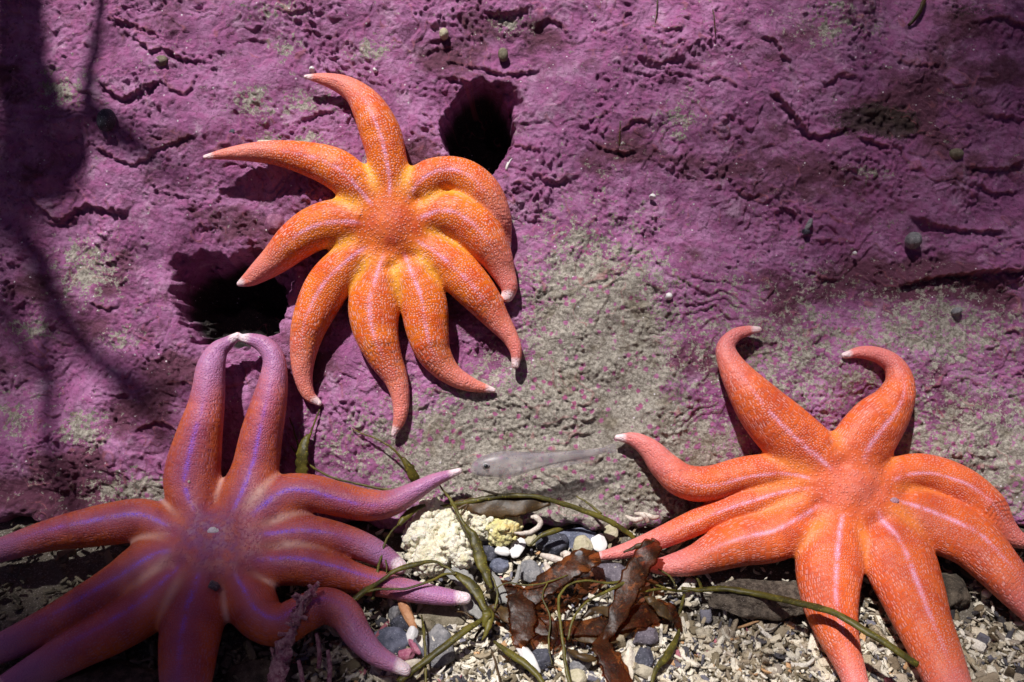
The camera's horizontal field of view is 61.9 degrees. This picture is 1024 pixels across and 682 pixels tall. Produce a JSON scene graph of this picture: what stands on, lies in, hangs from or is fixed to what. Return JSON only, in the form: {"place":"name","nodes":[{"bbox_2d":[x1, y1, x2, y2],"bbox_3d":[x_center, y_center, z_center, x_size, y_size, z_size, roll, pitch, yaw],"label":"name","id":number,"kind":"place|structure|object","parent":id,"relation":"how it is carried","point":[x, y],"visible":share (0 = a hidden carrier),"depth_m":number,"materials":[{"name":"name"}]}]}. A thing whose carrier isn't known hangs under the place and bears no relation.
{"place":"outdoors","nodes":[
{"label":"outdoors","id":0,"kind":"place"},
{"bbox_2d":[482,463,489,468],"bbox_3d":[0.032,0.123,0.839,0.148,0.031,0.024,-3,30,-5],"label":"fish eye","id":1,"kind":"object","parent":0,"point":[485,465],"visible":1,"depth_m":0.82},
{"bbox_2d":[0,0,1023,533],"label":"rock wall","id":2,"kind":"structure","parent":0,"point":[754,136],"depth_m":0.91,"materials":[{"name":"purple stone"}]},
{"bbox_2d":[96,108,115,131],"bbox_3d":[-0.426,-0.232,0.896,0.019,0.023,0.021,0,30,0],"label":"snail","id":3,"kind":"object","parent":2,"relation":"attached to","point":[106,119],"visible":1,"depth_m":0.89,"materials":[{"name":"stone"}]},
{"bbox_2d":[155,55,167,65],"bbox_3d":[-0.371,-0.297,0.904,0.014,0.012,0.011,0,30,0],"label":"snail","id":4,"kind":"object","parent":2,"relation":"attached to","point":[163,60],"visible":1,"depth_m":0.90,"materials":[{"name":"beige stone"}]},
{"bbox_2d":[264,214,284,233],"bbox_3d":[-0.254,-0.126,0.916,0.024,0.022,0.019,0,30,0],"label":"algae lump","id":5,"kind":"object","parent":2,"relation":"attached to","point":[273,223],"visible":0.82,"depth_m":0.91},
{"bbox_2d":[309,66,314,72],"bbox_3d":[-0.216,-0.294,0.923,0.006,0.008,0.007,0,30,0],"label":"barnacle","id":6,"kind":"object","parent":2,"relation":"attached to","point":[311,69],"visible":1,"depth_m":0.92},
{"bbox_2d":[289,405,390,489],"bbox_3d":[-0.168,0.109,0.879,0.134,0.067,0.058,4,30,6],"label":"seaweed","id":7,"kind":"object","parent":2,"relation":"on","point":[301,460],"visible":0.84,"depth_m":0.88,"materials":[{"name":"green plant"}]},
{"bbox_2d":[203,73,521,436],"bbox_3d":[-0.153,-0.093,0.888,0.352,0.313,0.200,13,32,21],"label":"sea star","id":8,"kind":"object","parent":2,"relation":"on","point":[391,230],"visible":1,"depth_m":0.87,"materials":[{"name":"orange"}]},
{"bbox_2d":[352,428,419,481],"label":"seaweed","id":9,"kind":"object","parent":2,"relation":"attached to","point":[412,473],"visible":0.91,"depth_m":0.86,"materials":[{"name":"green plant"}]},
{"bbox_2d":[439,28,448,39],"bbox_3d":[-0.073,-0.331,0.921,0.010,0.013,0.012,0,30,0],"label":"snail","id":10,"kind":"object","parent":2,"relation":"attached to","point":[443,34],"visible":1,"depth_m":0.92,"materials":[{"name":"beige stone"}]},
{"bbox_2d":[498,48,507,61],"bbox_3d":[-0.010,-0.309,0.921,0.011,0.014,0.013,0,30,0],"label":"snail","id":11,"kind":"object","parent":2,"relation":"attached to","point":[503,54],"visible":1,"depth_m":0.92,"materials":[{"name":"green stone"}]},
{"bbox_2d":[505,158,511,170],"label":"shell chip","id":12,"kind":"object","parent":2,"relation":"on","point":[507,165],"visible":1,"depth_m":0.91,"materials":[{"name":"white"}]},
{"bbox_2d":[618,122,620,156],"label":"seaweed","id":13,"kind":"object","parent":2,"relation":"attached to","point":[619,136],"visible":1,"depth_m":0.91,"materials":[{"name":"purple"}]},
{"bbox_2d":[649,193,655,199],"bbox_3d":[0.149,-0.153,0.905,0.007,0.007,0.008,0,30,0],"label":"barnacle","id":14,"kind":"object","parent":2,"relation":"attached to","point":[652,196],"visible":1,"depth_m":0.90},
{"bbox_2d":[665,293,672,299],"bbox_3d":[0.163,-0.046,0.890,0.008,0.010,0.012,0,30,0],"label":"snail","id":15,"kind":"object","parent":2,"relation":"attached to","point":[668,296],"visible":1,"depth_m":0.89},
{"bbox_2d":[712,9,715,34],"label":"seaweed","id":16,"kind":"object","parent":2,"relation":"attached to","point":[714,22],"visible":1,"depth_m":0.91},
{"bbox_2d":[801,228,809,234],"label":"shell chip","id":17,"kind":"object","parent":2,"relation":"on","point":[805,231],"visible":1,"depth_m":0.91,"materials":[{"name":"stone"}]},
{"bbox_2d":[805,218,812,229],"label":"shell chip","id":18,"kind":"object","parent":2,"relation":"attached to","point":[809,223],"visible":1,"depth_m":0.91,"materials":[{"name":"grey stone"}]},
{"bbox_2d":[905,232,921,248],"bbox_3d":[0.426,-0.106,0.905,0.017,0.019,0.019,0,30,0],"label":"snail","id":19,"kind":"object","parent":2,"relation":"attached to","point":[913,240],"visible":1,"depth_m":0.90,"materials":[{"name":"grey stone"}]},
{"bbox_2d":[907,0,925,25],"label":"seaweed blade","id":20,"kind":"object","parent":2,"relation":"on","point":[918,12],"visible":1,"depth_m":0.92,"materials":[{"name":"plant"}]},
{"bbox_2d":[949,148,963,159],"bbox_3d":[0.471,-0.198,0.907,0.016,0.014,0.015,0,30,0],"label":"snail","id":21,"kind":"object","parent":2,"relation":"attached to","point":[956,154],"visible":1,"depth_m":0.90,"materials":[{"name":"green stone"}]},
{"bbox_2d":[951,307,962,315],"bbox_3d":[0.469,-0.031,0.899,0.012,0.009,0.010,0,30,0],"label":"snail","id":22,"kind":"object","parent":2,"relation":"attached to","point":[956,311],"visible":1,"depth_m":0.90,"materials":[{"name":"grey stone"}]},
{"bbox_2d":[0,516,1023,681],"bbox_3d":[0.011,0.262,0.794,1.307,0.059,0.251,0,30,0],"label":"gravel","id":23,"kind":"structure","parent":0,"point":[754,661],"depth_m":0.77,"materials":[{"name":"beige gravel"}]},
{"bbox_2d":[0,332,470,681],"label":"sea star","id":24,"kind":"object","parent":23,"relation":"on","point":[250,532],"visible":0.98,"depth_m":0.79,"materials":[{"name":"purple"}]},
{"bbox_2d":[208,580,219,590],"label":"pebble","id":25,"kind":"object","parent":24,"relation":"on","point":[214,585],"visible":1,"depth_m":0.76,"materials":[{"name":"grey stone"}]},
{"bbox_2d":[220,659,326,681],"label":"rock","id":26,"kind":"object","parent":23,"relation":"on","point":[252,670],"visible":0.74,"depth_m":0.74,"materials":[{"name":"black stone"}]},
{"bbox_2d":[267,581,331,681],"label":"coralline twig","id":27,"kind":"object","parent":23,"relation":"on","point":[282,655],"visible":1,"depth_m":0.73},
{"bbox_2d":[373,627,408,654],"bbox_3d":[-0.109,0.270,0.771,0.036,0.020,0.023,19,35,30],"label":"pebble","id":28,"kind":"object","parent":23,"relation":"on","point":[392,639],"visible":0.68,"depth_m":0.77,"materials":[{"name":"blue stone"}]},
{"bbox_2d":[388,603,400,619],"bbox_3d":[-0.108,0.249,0.788,0.012,0.010,0.017,15,33,24],"label":"shell chip","id":29,"kind":"object","parent":23,"relation":"on","point":[394,611],"visible":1,"depth_m":0.79,"materials":[{"name":"grey stone"}]},
{"bbox_2d":[371,504,425,599],"bbox_3d":[-0.114,0.197,0.814,0.018,0.030,0.108,11,32,19],"label":"seaweed","id":30,"kind":"object","parent":23,"relation":"on","point":[405,516],"visible":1,"depth_m":0.83,"materials":[{"name":"green plant"}]},
{"bbox_2d":[390,615,408,631],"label":"pebble","id":31,"kind":"object","parent":23,"relation":"on","point":[399,621],"visible":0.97,"depth_m":0.78,"materials":[{"name":"stone"}]},
{"bbox_2d":[398,648,414,660],"bbox_3d":[-0.093,0.277,0.752,0.015,0.008,0.011,-16,33,-25],"label":"crust chip","id":32,"kind":"object","parent":23,"relation":"on","point":[406,654],"visible":0.97,"depth_m":0.75,"materials":[{"name":"pink stone"}]},
{"bbox_2d":[397,600,416,627],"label":"pebble","id":33,"kind":"object","parent":23,"relation":"on","point":[406,613],"visible":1,"depth_m":0.78,"materials":[{"name":"orange stone"}]},
{"bbox_2d":[406,626,418,640],"bbox_3d":[-0.090,0.263,0.763,0.010,0.010,0.014,14,33,23],"label":"shell chip","id":34,"kind":"object","parent":23,"relation":"on","point":[412,632],"visible":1,"depth_m":0.76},
{"bbox_2d":[405,659,420,666],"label":"shell chip","id":35,"kind":"object","parent":23,"relation":"on","point":[412,662],"visible":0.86,"depth_m":0.74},
{"bbox_2d":[408,639,420,654],"bbox_3d":[-0.086,0.271,0.757,0.013,0.009,0.014,0,30,0],"label":"crust chip","id":36,"kind":"object","parent":23,"relation":"on","point":[415,648],"visible":1,"depth_m":0.75,"materials":[{"name":"pink"}]},
{"bbox_2d":[353,560,494,640],"bbox_3d":[-0.089,0.234,0.776,0.147,0.032,0.068,0,30,0],"label":"seaweed","id":37,"kind":"object","parent":23,"relation":"on","point":[476,591],"visible":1,"depth_m":0.78,"materials":[{"name":"green plant"}]},
{"bbox_2d":[421,615,426,681],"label":"seaweed","id":38,"kind":"object","parent":23,"relation":"on","point":[425,647],"visible":1,"depth_m":0.75,"materials":[{"name":"green plant"}]},
{"bbox_2d":[417,618,435,635],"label":"pebble","id":39,"kind":"object","parent":23,"relation":"on","point":[429,624],"visible":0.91,"depth_m":0.78,"materials":[{"name":"beige stone"}]},
{"bbox_2d":[401,497,471,577],"bbox_3d":[-0.073,0.196,0.848,0.074,0.056,0.083,0,30,0],"label":"coral lump","id":40,"kind":"object","parent":23,"relation":"on","point":[431,525],"visible":0.81,"depth_m":0.83,"materials":[{"name":"beige stone"}]},
{"bbox_2d":[422,624,454,667],"bbox_3d":[-0.068,0.276,0.764,0.033,0.024,0.037,-14,33,-23],"label":"pebble","id":41,"kind":"object","parent":23,"relation":"on","point":[440,633],"visible":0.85,"depth_m":0.76,"materials":[{"name":"grey stone"}]},
{"bbox_2d":[396,617,481,681],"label":"seaweed","id":42,"kind":"object","parent":23,"relation":"on","point":[442,648],"visible":1,"depth_m":0.74,"materials":[{"name":"green plant"}]},
{"bbox_2d":[418,605,465,626],"bbox_3d":[-0.065,0.254,0.789,0.045,0.014,0.023,0,30,0],"label":"pebble","id":43,"kind":"object","parent":23,"relation":"on","point":[443,615],"visible":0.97,"depth_m":0.79,"materials":[{"name":"beige stone"}]},
{"bbox_2d":[438,532,474,568],"bbox_3d":[-0.052,0.203,0.821,0.030,0.034,0.036,-18,34,-28],"label":"coral lump","id":44,"kind":"object","parent":23,"relation":"on","point":[457,552],"visible":0.98,"depth_m":0.81,"materials":[{"name":"beige stone"}]},
{"bbox_2d":[439,485,498,608],"bbox_3d":[-0.037,0.191,0.815,0.019,0.052,0.130,-14,33,-23],"label":"seaweed","id":45,"kind":"object","parent":23,"relation":"on","point":[479,556],"visible":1,"depth_m":0.80,"materials":[{"name":"green plant"}]},
{"bbox_2d":[461,497,493,540],"bbox_3d":[-0.033,0.179,0.855,0.035,0.034,0.050,-17,34,-26],"label":"coral lump","id":46,"kind":"object","parent":23,"relation":"on","point":[477,523],"visible":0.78,"depth_m":0.84,"materials":[{"name":"beige stone"}]},
{"bbox_2d":[444,564,520,618],"bbox_3d":[-0.028,0.233,0.796,0.074,0.018,0.060,0,30,0],"label":"sponge","id":47,"kind":"object","parent":23,"relation":"on","point":[474,609],"visible":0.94,"depth_m":0.80},
{"bbox_2d":[483,544,497,563],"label":"pebble","id":48,"kind":"object","parent":23,"relation":"on","point":[490,553],"visible":0.66,"depth_m":0.84,"materials":[{"name":"stone"}]},
{"bbox_2d":[489,557,508,573],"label":"pebble","id":49,"kind":"object","parent":23,"relation":"on","point":[499,565],"visible":0.94,"depth_m":0.83,"materials":[{"name":"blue stone"}]},
{"bbox_2d":[494,546,510,555],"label":"shell chip","id":50,"kind":"object","parent":49,"relation":"on","point":[503,551],"visible":1,"depth_m":0.83,"materials":[{"name":"white"}]},
{"bbox_2d":[485,516,523,546],"bbox_3d":[-0.009,0.181,0.851,0.042,0.037,0.047,0,30,0],"label":"coral lump","id":51,"kind":"object","parent":23,"relation":"on","point":[505,528],"visible":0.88,"depth_m":0.84,"materials":[{"name":"yellow stone"}]},
{"bbox_2d":[440,488,635,545],"bbox_3d":[0.025,0.174,0.845,0.200,0.041,0.050,0,30,0],"label":"seaweed","id":52,"kind":"object","parent":51,"relation":"on","point":[498,505],"visible":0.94,"depth_m":0.84,"materials":[{"name":"green plant"}]},
{"bbox_2d":[490,640,544,681],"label":"seaweed","id":53,"kind":"object","parent":23,"relation":"on","point":[521,661],"visible":1,"depth_m":0.74,"materials":[{"name":"green plant"}]},
{"bbox_2d":[509,537,525,557],"bbox_3d":[0.005,0.204,0.844,0.013,0.011,0.020,20,36,31],"label":"shell chip","id":54,"kind":"object","parent":23,"relation":"on","point":[517,547],"visible":1,"depth_m":0.84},
{"bbox_2d":[515,647,540,672],"bbox_3d":[0.013,0.278,0.752,0.010,0.014,0.034,-18,35,-28],"label":"shell chip","id":55,"kind":"object","parent":23,"relation":"on","point":[526,653],"visible":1,"depth_m":0.75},
{"bbox_2d":[514,514,542,535],"bbox_3d":[0.017,0.182,0.836,0.028,0.014,0.015,-21,36,-32],"label":"worm shell","id":56,"kind":"object","parent":23,"relation":"on","point":[539,521],"visible":1,"depth_m":0.83},
{"bbox_2d":[519,559,541,582],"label":"pebble","id":57,"kind":"object","parent":23,"relation":"on","point":[530,571],"visible":0.91,"depth_m":0.82,"materials":[{"name":"grey stone"}]},
{"bbox_2d":[524,534,536,545],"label":"pebble","id":58,"kind":"object","parent":23,"relation":"on","point":[529,539],"visible":0.6,"depth_m":0.85,"materials":[{"name":"beige stone"}]},
{"bbox_2d":[532,648,552,669],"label":"pebble","id":59,"kind":"object","parent":23,"relation":"on","point":[542,656],"visible":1,"depth_m":0.75,"materials":[{"name":"stone"}]},
{"bbox_2d":[535,532,568,555],"bbox_3d":[0.040,0.203,0.855,0.033,0.017,0.024,0,30,0],"label":"pebble","id":60,"kind":"object","parent":23,"relation":"on","point":[556,544],"visible":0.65,"depth_m":0.85,"materials":[{"name":"stone"}]},
{"bbox_2d":[540,550,570,570],"bbox_3d":[0.043,0.216,0.816,0.032,0.018,0.033,0,30,0],"label":"worm shell","id":61,"kind":"object","parent":23,"relation":"on","point":[552,557],"visible":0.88,"depth_m":0.82},
{"bbox_2d":[553,523,570,527],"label":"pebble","id":62,"kind":"object","parent":23,"relation":"on","point":[565,524],"visible":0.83,"depth_m":0.87,"materials":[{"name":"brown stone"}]},
{"bbox_2d":[455,542,681,662],"bbox_3d":[0.052,0.242,0.771,0.204,0.050,0.094,-5,30,-9],"label":"seaweed","id":63,"kind":"object","parent":23,"relation":"on","point":[665,610],"visible":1,"depth_m":0.77,"materials":[{"name":"brown plant"}]},
{"bbox_2d":[565,668,586,681],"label":"pebble","id":64,"kind":"object","parent":23,"relation":"on","point":[577,675],"visible":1,"depth_m":0.73,"materials":[{"name":"beige stone"}]},
{"bbox_2d":[559,527,597,551],"bbox_3d":[0.068,0.201,0.862,0.045,0.016,0.028,0,30,0],"label":"pebble","id":65,"kind":"object","parent":23,"relation":"on","point":[572,534],"visible":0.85,"depth_m":0.86,"materials":[{"name":"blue stone"}]},
{"bbox_2d":[568,659,591,670],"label":"pebble","id":66,"kind":"object","parent":23,"relation":"on","point":[578,664],"visible":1,"depth_m":0.74,"materials":[{"name":"grey stone"}]},
{"bbox_2d":[573,535,592,549],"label":"pebble","id":67,"kind":"object","parent":23,"relation":"on","point":[582,541],"visible":0.73,"depth_m":0.84,"materials":[{"name":"beige stone"}]},
{"bbox_2d":[491,568,677,664],"bbox_3d":[0.070,0.230,0.795,0.156,0.026,0.088,-18,35,-29],"label":"seaweed","id":68,"kind":"object","parent":23,"relation":"on","point":[653,589],"visible":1,"depth_m":0.79,"materials":[{"name":"green plant"}]},
{"bbox_2d":[494,538,675,681],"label":"kelp","id":69,"kind":"object","parent":23,"relation":"on","point":[528,625],"visible":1,"depth_m":0.78},
{"bbox_2d":[575,550,582,555],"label":"sea snail","id":70,"kind":"object","parent":69,"relation":"on","point":[578,553],"visible":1,"depth_m":0.81,"materials":[{"name":"grey stone"}]},
{"bbox_2d":[557,580,624,681],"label":"seaweed","id":71,"kind":"object","parent":23,"relation":"on","point":[566,668],"visible":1,"depth_m":0.76,"materials":[{"name":"green plant"}]},
{"bbox_2d":[591,533,606,551],"bbox_3d":[0.087,0.202,0.851,0.015,0.011,0.016,-13,32,-21],"label":"shell chip","id":72,"kind":"object","parent":23,"relation":"on","point":[599,542],"visible":0.98,"depth_m":0.85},
{"bbox_2d":[591,560,625,584],"bbox_3d":[0.097,0.227,0.827,0.045,0.021,0.021,11,32,18],"label":"pebble","id":73,"kind":"object","parent":23,"relation":"on","point":[607,571],"visible":0.58,"depth_m":0.82,"materials":[{"name":"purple stone"}]},
{"bbox_2d":[604,524,617,540],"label":"pebble","id":74,"kind":"object","parent":23,"relation":"on","point":[610,533],"visible":0.92,"depth_m":0.86,"materials":[{"name":"beige stone"}]},
{"bbox_2d":[623,646,634,679],"bbox_3d":[0.102,0.283,0.745,0.013,0.016,0.029,0,30,0],"label":"shell chip","id":75,"kind":"object","parent":23,"relation":"on","point":[629,659],"visible":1,"depth_m":0.74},
{"bbox_2d":[625,512,659,522],"bbox_3d":[0.131,0.175,0.851,0.035,0.011,0.012,-7,31,-12],"label":"worm shell","id":76,"kind":"object","parent":23,"relation":"on","point":[645,516],"visible":1,"depth_m":0.85},
{"bbox_2d":[635,647,652,666],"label":"pebble","id":77,"kind":"object","parent":23,"relation":"on","point":[643,656],"visible":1,"depth_m":0.75,"materials":[{"name":"stone"}]},
{"bbox_2d":[632,627,658,645],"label":"pebble","id":78,"kind":"object","parent":23,"relation":"on","point":[648,636],"visible":1,"depth_m":0.77,"materials":[{"name":"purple stone"}]},
{"bbox_2d":[651,629,679,681],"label":"seaweed","id":79,"kind":"object","parent":23,"relation":"on","point":[665,658],"visible":1,"depth_m":0.75,"materials":[{"name":"green plant"}]},
{"bbox_2d":[707,579,804,620],"bbox_3d":[0.243,0.243,0.800,0.122,0.030,0.043,0,30,0],"label":"rock","id":80,"kind":"object","parent":23,"relation":"on","point":[744,606],"visible":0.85,"depth_m":0.79,"materials":[{"name":"grey stone"}]},
{"bbox_2d":[646,576,918,667],"bbox_3d":[0.234,0.242,0.768,0.240,0.048,0.055,12,32,20],"label":"seaweed","id":81,"kind":"object","parent":23,"relation":"on","point":[878,638],"visible":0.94,"depth_m":0.76,"materials":[{"name":"green plant"}]},
{"bbox_2d":[599,326,1023,681],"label":"sea star","id":82,"kind":"object","parent":23,"relation":"on","point":[844,507],"visible":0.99,"depth_m":0.82,"materials":[{"name":"orange"}]},
{"bbox_2d":[942,573,970,609],"bbox_3d":[0.409,0.245,0.817,0.052,0.040,0.043,17,34,27],"label":"rock","id":83,"kind":"object","parent":23,"relation":"on","point":[958,594],"visible":0.39,"depth_m":0.80,"materials":[{"name":"grey stone"}]},
{"bbox_2d":[1013,526,1023,557],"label":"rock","id":84,"kind":"object","parent":23,"relation":"on","point":[1018,550],"visible":0.09,"depth_m":0.85,"materials":[{"name":"grey stone"}]}
]}

